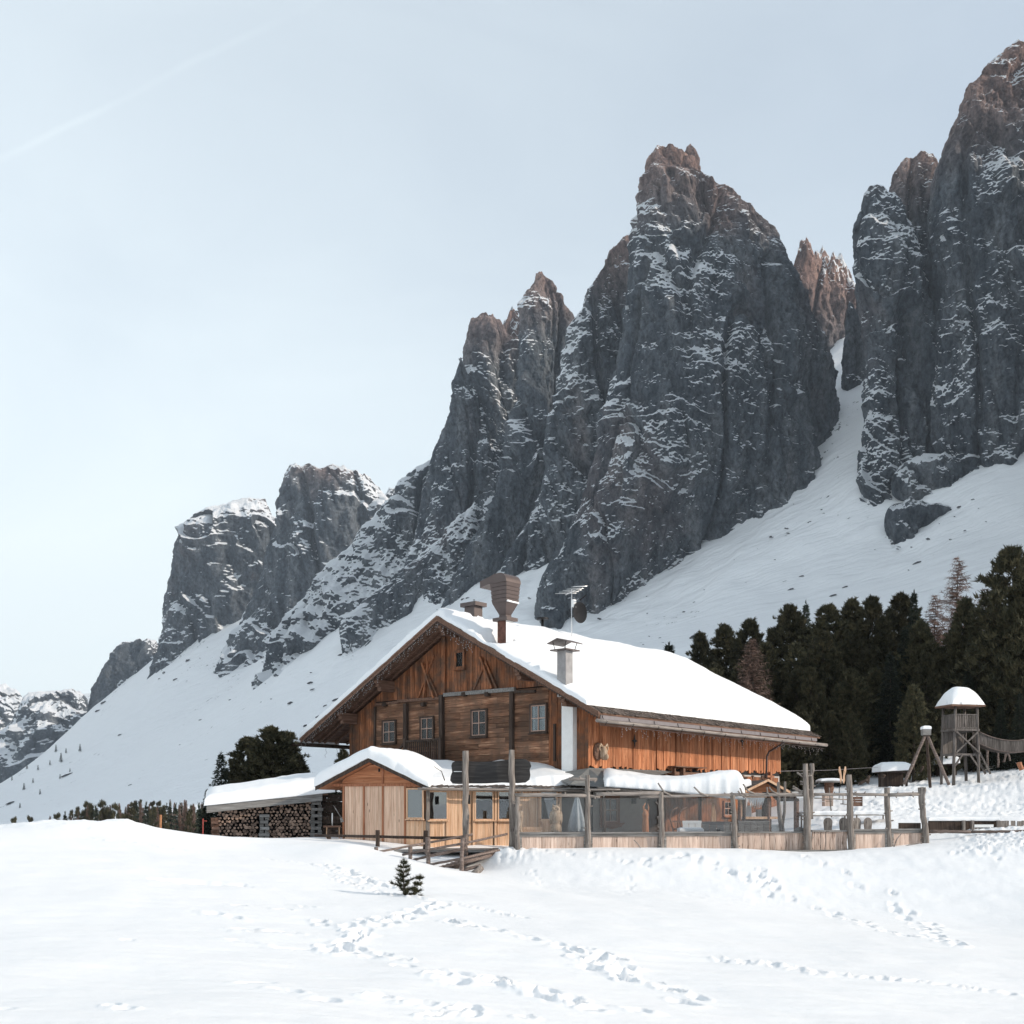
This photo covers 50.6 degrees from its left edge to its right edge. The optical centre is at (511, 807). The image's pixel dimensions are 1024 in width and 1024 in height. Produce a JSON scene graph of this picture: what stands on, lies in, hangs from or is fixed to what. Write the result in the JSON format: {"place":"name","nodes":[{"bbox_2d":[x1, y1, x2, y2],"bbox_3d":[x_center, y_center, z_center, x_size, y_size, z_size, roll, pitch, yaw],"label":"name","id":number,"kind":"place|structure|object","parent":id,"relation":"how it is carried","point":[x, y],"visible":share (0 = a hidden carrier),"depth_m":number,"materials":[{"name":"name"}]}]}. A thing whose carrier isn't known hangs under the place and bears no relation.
{"place":"outdoors","nodes":[
{"label":"outdoors","id":0,"kind":"place"},
{"bbox_2d":[0,683,22,730],"bbox_3d":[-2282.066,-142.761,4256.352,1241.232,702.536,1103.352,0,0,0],"label":"mountain","id":1,"kind":"structure","parent":0,"point":[10,699],"depth_m":4113.70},
{"bbox_2d":[0,688,87,782],"bbox_3d":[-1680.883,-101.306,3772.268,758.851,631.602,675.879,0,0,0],"label":"mountain","id":2,"kind":"structure","parent":0,"point":[39,724],"depth_m":3635.28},
{"bbox_2d":[87,638,157,712],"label":"mountain","id":3,"kind":"structure","parent":0,"point":[124,662],"depth_m":3185.22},
{"bbox_2d":[147,497,275,678],"bbox_3d":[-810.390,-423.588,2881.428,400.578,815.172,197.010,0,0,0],"label":"mountain","id":4,"kind":"structure","parent":0,"point":[218,551],"depth_m":2819.01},
{"bbox_2d":[213,463,388,678],"bbox_3d":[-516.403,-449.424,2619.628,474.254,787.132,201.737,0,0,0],"label":"mountain","id":5,"kind":"structure","parent":0,"point":[324,514],"depth_m":2577.84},
{"bbox_2d":[251,460,429,689],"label":"mountain","id":6,"kind":"structure","parent":0,"point":[370,559],"depth_m":2025.37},
{"bbox_2d":[337,490,494,653],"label":"mountain","id":7,"kind":"structure","parent":0,"point":[430,572],"depth_m":1808.88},
{"bbox_2d":[404,357,505,566],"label":"mountain","id":8,"kind":"structure","parent":0,"point":[454,472],"depth_m":1872.62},
{"bbox_2d":[463,312,518,490],"bbox_3d":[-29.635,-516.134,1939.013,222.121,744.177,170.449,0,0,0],"label":"mountain","id":9,"kind":"structure","parent":0,"point":[490,354],"depth_m":1909.07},
{"bbox_2d":[441,271,574,607],"bbox_3d":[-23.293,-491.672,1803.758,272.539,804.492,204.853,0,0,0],"label":"mountain","id":10,"kind":"structure","parent":0,"point":[546,317],"depth_m":1764.53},
{"bbox_2d":[503,307,519,337],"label":"mountain","id":11,"kind":"structure","parent":0,"point":[511,324],"depth_m":1973.47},
{"bbox_2d":[0,756,1023,1023],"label":"snow ground","id":12,"kind":"structure","parent":0,"point":[118,922],"depth_m":22.08,"materials":[{"name":"snow"}]},
{"bbox_2d":[204,772,341,837],"bbox_3d":[-12.183,0.181,56.332,7.327,4.239,3.399,0,0,-14],"label":"woodshed","id":13,"kind":"object","parent":12,"relation":"on","point":[294,789],"visible":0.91,"depth_m":55.24,"materials":[{"name":"brown"}]},
{"bbox_2d":[314,746,441,845],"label":"wooden shed","id":14,"kind":"structure","parent":12,"relation":"on","point":[392,802],"depth_m":51.01,"materials":[{"name":"brown wood"}]},
{"bbox_2d":[405,788,423,819],"bbox_3d":[-4.526,-0.179,50.395,0.945,1.502,0.150,0,0,20],"label":"window","id":15,"kind":"structure","parent":14,"relation":"in","point":[414,797],"depth_m":50.43,"materials":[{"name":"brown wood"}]},
{"bbox_2d":[388,858,424,895],"bbox_3d":[-2.818,1.917,28.732,0.838,1.330,1.046,0,0,-41],"label":"young pine","id":16,"kind":"object","parent":12,"relation":"on","point":[403,886],"visible":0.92,"depth_m":28.69,"materials":[{"name":"green plant"}]},
{"bbox_2d":[374,833,472,858],"bbox_3d":[-3.939,1.740,46.111,4.714,1.305,0.502,0,0,-21],"label":"wooden railing","id":17,"kind":"object","parent":12,"relation":"on","point":[440,840],"visible":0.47,"depth_m":46.41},
{"bbox_2d":[442,848,498,870],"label":"wooden ramp","id":18,"kind":"structure","parent":12,"relation":"on","point":[480,857],"depth_m":44.58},
{"bbox_2d":[402,833,507,870],"bbox_3d":[-1.679,1.911,44.141,5.067,1.695,2.465,0,0,-33],"label":"wooden railing","id":19,"kind":"object","parent":18,"relation":"on","point":[427,850],"visible":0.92,"depth_m":43.13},
{"bbox_2d":[450,750,530,847],"bbox_3d":[-0.942,-0.288,47.360,3.556,4.490,0.676,0,0,3],"label":"sign board","id":20,"kind":"object","parent":12,"relation":"on","point":[511,771],"visible":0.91,"depth_m":47.45,"materials":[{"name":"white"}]},
{"bbox_2d":[292,573,827,831],"bbox_3d":[3.361,-5.580,67.644,23.339,15.559,24.607,0,0,41],"label":"alpine chalet","id":21,"kind":"object","parent":12,"relation":"on","point":[562,700],"visible":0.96,"depth_m":59.24,"materials":[{"name":"wood"}]},
{"bbox_2d":[326,749,348,823],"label":"wall","id":22,"kind":"structure","parent":21,"relation":"attached to","point":[344,755],"depth_m":77.76,"materials":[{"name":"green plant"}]},
{"bbox_2d":[301,622,471,748],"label":"string lights","id":23,"kind":"object","parent":21,"relation":"hanging from","point":[388,673],"visible":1,"depth_m":61.18},
{"bbox_2d":[380,719,396,744],"bbox_3d":[-7.183,-4.400,63.051,1.256,1.461,0.200,0,0,41],"label":"window","id":24,"kind":"structure","parent":21,"relation":"in","point":[388,727],"depth_m":63.09,"materials":[{"name":"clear glass"}]},
{"bbox_2d":[419,716,434,741],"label":"window","id":25,"kind":"structure","parent":21,"relation":"in","point":[426,723],"depth_m":60.98,"materials":[{"name":"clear glass"}]},
{"bbox_2d":[453,649,465,670],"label":"window","id":26,"kind":"structure","parent":21,"relation":"in","point":[459,655],"depth_m":59.25,"materials":[{"name":"wood"}]},
{"bbox_2d":[469,708,487,738],"bbox_3d":[-1.805,-4.549,58.325,1.270,1.579,0.200,0,0,41],"label":"window","id":27,"kind":"structure","parent":21,"relation":"in","point":[478,717],"depth_m":58.34,"materials":[{"name":"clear glass"}]},
{"bbox_2d":[528,703,547,734],"bbox_3d":[1.332,-4.580,55.562,1.237,1.580,0.200,0,0,41],"label":"window","id":28,"kind":"structure","parent":21,"relation":"in","point":[538,712],"depth_m":55.59,"materials":[{"name":"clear glass"}]},
{"bbox_2d":[594,742,608,760],"bbox_3d":[4.458,-2.814,53.936,0.846,0.920,0.559,0,0,-8],"label":"animal carving","id":29,"kind":"object","parent":21,"relation":"attached to","point":[600,751],"visible":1,"depth_m":53.81,"materials":[{"name":"brown wood"}]},
{"bbox_2d":[600,796,621,827],"bbox_3d":[4.986,0.138,54.803,0.160,1.679,1.678,0,0,41],"label":"window","id":30,"kind":"structure","parent":21,"relation":"in","point":[612,802],"depth_m":54.93,"materials":[{"name":"glass"}]},
{"bbox_2d":[561,768,671,787],"bbox_3d":[4.767,-1.485,55.516,3.979,1.090,10.084,0,0,26],"label":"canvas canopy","id":31,"kind":"object","parent":21,"relation":"attached to","point":[597,773],"visible":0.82,"depth_m":52.92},
{"bbox_2d":[647,798,658,831],"bbox_3d":[7.596,0.835,57.935,0.065,2.729,1.262,0,0,41],"label":"door","id":32,"kind":"structure","parent":21,"relation":"in","point":[653,812],"depth_m":57.85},
{"bbox_2d":[815,778,842,801],"bbox_3d":[17.562,-0.954,60.000,1.480,1.400,1.480,0,0,0],"label":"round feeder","id":33,"kind":"object","parent":12,"relation":"on","point":[828,782],"visible":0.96,"depth_m":59.76,"materials":[{"name":"brown"}]},
{"bbox_2d":[872,762,910,786],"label":"snow covered shelter","id":34,"kind":"object","parent":12,"relation":"on","point":[893,772],"visible":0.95,"depth_m":77.69,"materials":[{"name":"brown"}]},
{"bbox_2d":[903,726,949,787],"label":"swing frame","id":35,"kind":"object","parent":12,"relation":"on","point":[926,732],"visible":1,"depth_m":69.80,"materials":[{"name":"brown"}]},
{"bbox_2d":[935,687,991,785],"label":"playground tower","id":36,"kind":"structure","parent":12,"relation":"on","point":[954,741],"depth_m":75.42,"materials":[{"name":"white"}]},
{"bbox_2d":[972,731,1023,753],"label":"rope bridge","id":37,"kind":"structure","parent":36,"relation":"attached to","point":[996,745],"depth_m":75.55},
{"bbox_2d":[0,337,1023,824],"bbox_3d":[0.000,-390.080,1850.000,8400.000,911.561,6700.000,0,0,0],"label":"snow slope","id":38,"kind":"structure","parent":0,"point":[166,745],"depth_m":1418.24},
{"bbox_2d":[194,789,215,834],"bbox_3d":[-17.461,0.722,62.045,1.737,3.655,1.926,0,0,-19],"label":"spruce","id":39,"kind":"object","parent":38,"relation":"on","point":[207,825],"visible":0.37,"depth_m":61.84,"materials":[{"name":"green plant"}]},
{"bbox_2d":[205,752,229,826],"bbox_3d":[-17.306,-0.225,63.992,3.160,6.417,3.054,0,0,-20],"label":"spruce","id":40,"kind":"object","parent":38,"relation":"on","point":[221,762],"visible":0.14,"depth_m":63.88,"materials":[{"name":"green plant"}]},
{"bbox_2d":[203,735,276,804],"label":"stone pine","id":41,"kind":"object","parent":38,"relation":"on","point":[238,755],"visible":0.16,"depth_m":66.13,"materials":[{"name":"green plant"}]},
{"bbox_2d":[232,724,312,782],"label":"stone pine","id":42,"kind":"object","parent":38,"relation":"on","point":[268,749],"visible":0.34,"depth_m":65.25,"materials":[{"name":"green plant"}]},
{"bbox_2d":[275,729,310,772],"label":"stone pine","id":43,"kind":"object","parent":38,"relation":"on","point":[290,734],"visible":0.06,"depth_m":68.84,"materials":[{"name":"green plant"}]},
{"bbox_2d":[685,630,715,668],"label":"stone pine","id":44,"kind":"object","parent":38,"relation":"on","point":[700,647],"visible":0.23,"depth_m":103.37,"materials":[{"name":"green plant"}]},
{"bbox_2d":[707,623,736,677],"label":"stone pine","id":45,"kind":"object","parent":38,"relation":"on","point":[723,632],"visible":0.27,"depth_m":107.15,"materials":[{"name":"green plant"}]},
{"bbox_2d":[723,617,764,677],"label":"stone pine","id":46,"kind":"object","parent":38,"relation":"on","point":[750,626],"visible":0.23,"depth_m":103.47,"materials":[{"name":"green plant"}]},
{"bbox_2d":[736,638,779,704],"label":"larch","id":47,"kind":"object","parent":38,"relation":"on","point":[751,668],"visible":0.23,"depth_m":87.83,"materials":[{"name":"brown plant"}]},
{"bbox_2d":[749,641,787,706],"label":"stone pine","id":48,"kind":"object","parent":38,"relation":"on","point":[767,651],"visible":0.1,"depth_m":94.35,"materials":[{"name":"green plant"}]},
{"bbox_2d":[756,602,814,694],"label":"stone pine","id":49,"kind":"object","parent":38,"relation":"on","point":[783,630],"visible":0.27,"depth_m":100.94,"materials":[{"name":"green plant"}]},
{"bbox_2d":[779,743,793,788],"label":"stone pine","id":50,"kind":"object","parent":38,"relation":"on","point":[784,766],"visible":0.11,"depth_m":83.32,"materials":[{"name":"green plant"}]},
{"bbox_2d":[774,641,810,704],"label":"stone pine","id":51,"kind":"object","parent":38,"relation":"on","point":[797,651],"visible":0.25,"depth_m":94.18,"materials":[{"name":"green plant"}]},
{"bbox_2d":[780,668,812,721],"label":"stone pine","id":52,"kind":"object","parent":38,"relation":"on","point":[791,695],"visible":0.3,"depth_m":91.43,"materials":[{"name":"green plant"}]},
{"bbox_2d":[779,705,830,789],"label":"stone pine","id":53,"kind":"object","parent":38,"relation":"on","point":[797,753],"visible":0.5,"depth_m":83.99,"materials":[{"name":"green plant"}]},
{"bbox_2d":[791,667,829,775],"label":"stone pine","id":54,"kind":"object","parent":38,"relation":"on","point":[815,703],"visible":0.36,"depth_m":88.66,"materials":[{"name":"green plant"}]},
{"bbox_2d":[796,603,847,697],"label":"stone pine","id":55,"kind":"object","parent":38,"relation":"on","point":[827,618],"visible":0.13,"depth_m":99.27,"materials":[{"name":"green plant"}]},
{"bbox_2d":[802,630,850,710],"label":"stone pine","id":56,"kind":"object","parent":38,"relation":"on","point":[831,667],"visible":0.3,"depth_m":93.54,"materials":[{"name":"green plant"}]},
{"bbox_2d":[814,710,852,785],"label":"stone pine","id":57,"kind":"object","parent":38,"relation":"on","point":[834,725],"visible":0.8,"depth_m":84.86,"materials":[{"name":"green plant"}]},
{"bbox_2d":[826,623,872,704],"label":"stone pine","id":58,"kind":"object","parent":38,"relation":"on","point":[850,655],"visible":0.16,"depth_m":96.71,"materials":[{"name":"green plant"}]},
{"bbox_2d":[829,713,871,784],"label":"stone pine","id":59,"kind":"object","parent":38,"relation":"on","point":[850,740],"visible":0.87,"depth_m":84.17,"materials":[{"name":"green plant"}]},
{"bbox_2d":[833,596,867,643],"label":"stone pine","id":60,"kind":"object","parent":38,"relation":"on","point":[849,609],"visible":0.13,"depth_m":103.51,"materials":[{"name":"green plant"}]},
{"bbox_2d":[822,667,884,769],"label":"stone pine","id":61,"kind":"object","parent":38,"relation":"on","point":[852,684],"visible":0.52,"depth_m":88.50,"materials":[{"name":"green plant"}]},
{"bbox_2d":[847,650,881,727],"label":"stone pine","id":62,"kind":"object","parent":38,"relation":"on","point":[866,663],"visible":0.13,"depth_m":94.33,"materials":[{"name":"green plant"}]},
{"bbox_2d":[849,594,900,703],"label":"stone pine","id":63,"kind":"object","parent":38,"relation":"on","point":[883,642],"visible":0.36,"depth_m":96.96,"materials":[{"name":"green plant"}]},
{"bbox_2d":[853,668,901,763],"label":"stone pine","id":64,"kind":"object","parent":38,"relation":"on","point":[873,683],"visible":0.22,"depth_m":91.27,"materials":[{"name":"green plant"}]},
{"bbox_2d":[865,652,917,775],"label":"spruce","id":65,"kind":"object","parent":38,"relation":"on","point":[883,740],"visible":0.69,"depth_m":87.85,"materials":[{"name":"green plant"}]},
{"bbox_2d":[891,626,913,757],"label":"spruce","id":66,"kind":"object","parent":38,"relation":"on","point":[904,634],"visible":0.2,"depth_m":95.01,"materials":[{"name":"green plant"}]},
{"bbox_2d":[883,590,930,663],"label":"stone pine","id":67,"kind":"object","parent":38,"relation":"on","point":[899,613],"visible":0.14,"depth_m":103.00,"materials":[{"name":"green plant"}]},
{"bbox_2d":[906,589,920,672],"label":"spruce","id":68,"kind":"object","parent":38,"relation":"on","point":[914,601],"visible":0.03,"depth_m":99.89,"materials":[{"name":"green plant"}]},
{"bbox_2d":[891,682,940,781],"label":"stone pine","id":69,"kind":"object","parent":38,"relation":"on","point":[904,725],"visible":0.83,"depth_m":82.70,"materials":[{"name":"green plant"}]},
{"bbox_2d":[893,618,945,711],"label":"stone pine","id":70,"kind":"object","parent":38,"relation":"on","point":[921,638],"visible":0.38,"depth_m":94.62,"materials":[{"name":"green plant"}]},
{"bbox_2d":[906,652,949,768],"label":"stone pine","id":71,"kind":"object","parent":38,"relation":"on","point":[927,665],"visible":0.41,"depth_m":88.06,"materials":[{"name":"green plant"}]},
{"bbox_2d":[925,594,949,645],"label":"larch","id":72,"kind":"object","parent":38,"relation":"on","point":[933,621],"visible":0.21,"depth_m":103.87,"materials":[{"name":"brown plant"}]},
{"bbox_2d":[917,694,963,775],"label":"stone pine","id":73,"kind":"object","parent":38,"relation":"on","point":[935,715],"visible":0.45,"depth_m":84.09,"materials":[{"name":"green plant"}]},
{"bbox_2d":[928,658,978,716],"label":"stone pine","id":74,"kind":"object","parent":38,"relation":"on","point":[946,683],"visible":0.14,"depth_m":91.01,"materials":[{"name":"green plant"}]},
{"bbox_2d":[925,629,982,701],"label":"stone pine","id":75,"kind":"object","parent":38,"relation":"on","point":[950,648],"visible":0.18,"depth_m":93.68,"materials":[{"name":"green plant"}]},
{"bbox_2d":[935,556,983,640],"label":"larch","id":76,"kind":"object","parent":38,"relation":"on","point":[956,594],"visible":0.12,"depth_m":107.93,"materials":[{"name":"brown plant"}]},
{"bbox_2d":[936,593,983,687],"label":"stone pine","id":77,"kind":"object","parent":38,"relation":"on","point":[961,614],"visible":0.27,"depth_m":93.45,"materials":[{"name":"green plant"}]},
{"bbox_2d":[898,817,1023,833],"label":"picnic table","id":78,"kind":"object","parent":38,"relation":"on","point":[962,825],"visible":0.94,"depth_m":51.17,"materials":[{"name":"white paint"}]},
{"bbox_2d":[959,707,989,771],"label":"stone pine","id":79,"kind":"object","parent":38,"relation":"on","point":[971,765],"visible":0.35,"depth_m":85.06,"materials":[{"name":"green plant"}]},
{"bbox_2d":[942,544,1023,757],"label":"stone pine","id":80,"kind":"object","parent":38,"relation":"on","point":[1001,635],"visible":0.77,"depth_m":86.53,"materials":[{"name":"green plant"}]},
{"bbox_2d":[985,697,1013,770],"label":"spruce","id":81,"kind":"object","parent":38,"relation":"on","point":[999,733],"visible":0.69,"depth_m":83.99,"materials":[{"name":"green plant"}]},
{"bbox_2d":[1001,691,1023,769],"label":"spruce","id":82,"kind":"object","parent":38,"relation":"on","point":[1015,734],"visible":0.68,"depth_m":83.03,"materials":[{"name":"green plant"}]},
{"bbox_2d":[0,0,1023,697],"label":"sky","id":83,"kind":"structure","parent":0,"point":[242,242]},
{"bbox_2d":[534,558,576,628],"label":"mountain","id":84,"kind":"structure","parent":0,"point":[550,604],"depth_m":1440.06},
{"bbox_2d":[499,235,629,575],"bbox_3d":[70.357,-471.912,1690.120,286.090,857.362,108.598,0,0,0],"label":"mountain","id":85,"kind":"structure","parent":0,"point":[593,337],"depth_m":1669.81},
{"bbox_2d":[554,371,684,602],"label":"mountain","id":86,"kind":"structure","parent":0,"point":[612,410],"depth_m":1462.07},
{"bbox_2d":[394,846,847,851],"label":"terrace deck","id":87,"kind":"structure","parent":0,"point":[469,850],"depth_m":47.75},
{"bbox_2d":[314,829,459,848],"bbox_3d":[-5.827,1.440,49.121,8.079,0.905,1.314,0,0,24],"label":"wooden railing","id":88,"kind":"object","parent":87,"relation":"on","point":[377,835],"visible":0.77,"depth_m":48.53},
{"bbox_2d":[418,760,597,846],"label":"glazed sunroom","id":89,"kind":"structure","parent":87,"relation":"on","point":[488,805],"depth_m":51.17,"materials":[{"name":"brown wood"}]},
{"bbox_2d":[428,791,448,821],"bbox_3d":[-3.444,-0.086,50.414,1.003,1.426,0.140,0,0,-17],"label":"window","id":90,"kind":"structure","parent":89,"relation":"in","point":[437,799],"depth_m":50.46,"materials":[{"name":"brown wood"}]},
{"bbox_2d":[474,791,494,820],"bbox_3d":[-1.301,-0.088,51.071,0.988,1.442,0.140,0,0,-17],"label":"window","id":91,"kind":"structure","parent":89,"relation":"in","point":[484,800],"depth_m":51.11,"materials":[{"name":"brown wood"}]},
{"bbox_2d":[497,791,508,820],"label":"window","id":92,"kind":"structure","parent":89,"relation":"in","point":[503,800],"depth_m":51.39,"materials":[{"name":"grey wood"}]},
{"bbox_2d":[540,792,556,820],"bbox_3d":[1.769,-0.090,52.007,0.937,1.465,0.140,0,0,-17],"label":"window","id":93,"kind":"structure","parent":89,"relation":"in","point":[546,803],"depth_m":52.02,"materials":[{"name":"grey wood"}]},
{"bbox_2d":[550,804,561,831],"bbox_3d":[1.974,0.883,48.600,0.580,2.143,0.540,0,0,0],"label":"owl carving","id":94,"kind":"object","parent":87,"relation":"on","point":[555,817],"visible":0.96,"depth_m":48.42,"materials":[{"name":"brown wood"}]},
{"bbox_2d":[568,797,584,831],"bbox_3d":[2.989,0.604,49.776,0.850,2.512,0.830,0,0,0],"label":"closed parasol","id":95,"kind":"object","parent":87,"relation":"on","point":[576,821],"visible":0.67,"depth_m":49.59,"materials":[{"name":"grey fabric"}]},
{"bbox_2d":[597,768,745,831],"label":"porch roof","id":96,"kind":"structure","parent":87,"relation":"on","point":[721,781],"depth_m":50.43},
{"bbox_2d":[702,821,730,830],"bbox_3d":[9.510,1.244,50.115,1.370,1.233,0.530,0,0,0],"label":"bench","id":97,"kind":"object","parent":87,"relation":"on","point":[716,825],"visible":0.38,"depth_m":50.30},
{"bbox_2d":[513,763,930,849],"bbox_3d":[9.373,0.209,48.370,18.994,4.394,1.822,0,0,-7],"label":"terrace fence","id":98,"kind":"object","parent":87,"relation":"on","point":[807,838],"visible":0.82,"depth_m":47.94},
{"bbox_2d":[738,821,769,831],"bbox_3d":[11.240,1.227,50.115,1.440,1.266,0.530,0,0,0],"label":"bench","id":99,"kind":"object","parent":87,"relation":"on","point":[756,826],"visible":0.44,"depth_m":50.30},
{"bbox_2d":[737,779,798,834],"bbox_3d":[12.024,0.370,54.015,3.865,3.580,3.250,0,0,-8],"label":"bar hut","id":100,"kind":"object","parent":87,"relation":"on","point":[763,813],"visible":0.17,"depth_m":52.95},
{"bbox_2d":[799,811,846,826],"bbox_3d":[15.308,1.000,53.002,2.420,1.720,0.822,0,0,0],"label":"table","id":101,"kind":"object","parent":87,"relation":"on","point":[830,813],"visible":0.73,"depth_m":52.63,"materials":[{"name":"white"}]},
{"bbox_2d":[853,810,884,818],"bbox_3d":[18.003,0.988,54.502,1.834,1.745,0.821,0,0,0],"label":"table","id":102,"kind":"object","parent":87,"relation":"on","point":[856,813],"visible":0.73,"depth_m":54.12,"materials":[{"name":"white"}]},
{"bbox_2d":[562,143,839,618],"bbox_3d":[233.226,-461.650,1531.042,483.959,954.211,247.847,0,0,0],"label":"mountain","id":103,"kind":"structure","parent":0,"point":[715,286],"depth_m":1452.05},
{"bbox_2d":[715,329,820,530],"bbox_3d":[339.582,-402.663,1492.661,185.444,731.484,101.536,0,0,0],"label":"mountain","id":104,"kind":"structure","parent":0,"point":[787,448],"depth_m":1468.92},
{"bbox_2d":[793,237,858,349],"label":"mountain","id":105,"kind":"structure","parent":0,"point":[828,283],"depth_m":1874.15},
{"bbox_2d":[841,301,863,390],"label":"mountain","id":106,"kind":"structure","parent":0,"point":[852,364],"depth_m":1636.31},
{"bbox_2d":[852,184,936,506],"bbox_3d":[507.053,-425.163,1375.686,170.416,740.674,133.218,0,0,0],"label":"mountain","id":107,"kind":"structure","parent":0,"point":[895,304],"depth_m":1356.98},
{"bbox_2d":[889,150,937,270],"bbox_3d":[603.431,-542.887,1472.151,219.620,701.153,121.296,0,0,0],"label":"mountain","id":108,"kind":"structure","parent":0,"point":[911,179],"depth_m":1459.33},
{"bbox_2d":[884,496,951,543],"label":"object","id":109,"kind":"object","parent":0,"point":[909,517],"depth_m":1264.69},
{"bbox_2d":[891,452,979,500],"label":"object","id":110,"kind":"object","parent":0,"point":[916,478],"depth_m":1310.81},
{"bbox_2d":[925,39,1023,472],"bbox_3d":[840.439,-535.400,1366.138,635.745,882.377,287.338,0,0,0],"label":"mountain","id":111,"kind":"structure","parent":0,"point":[974,271],"depth_m":1317.31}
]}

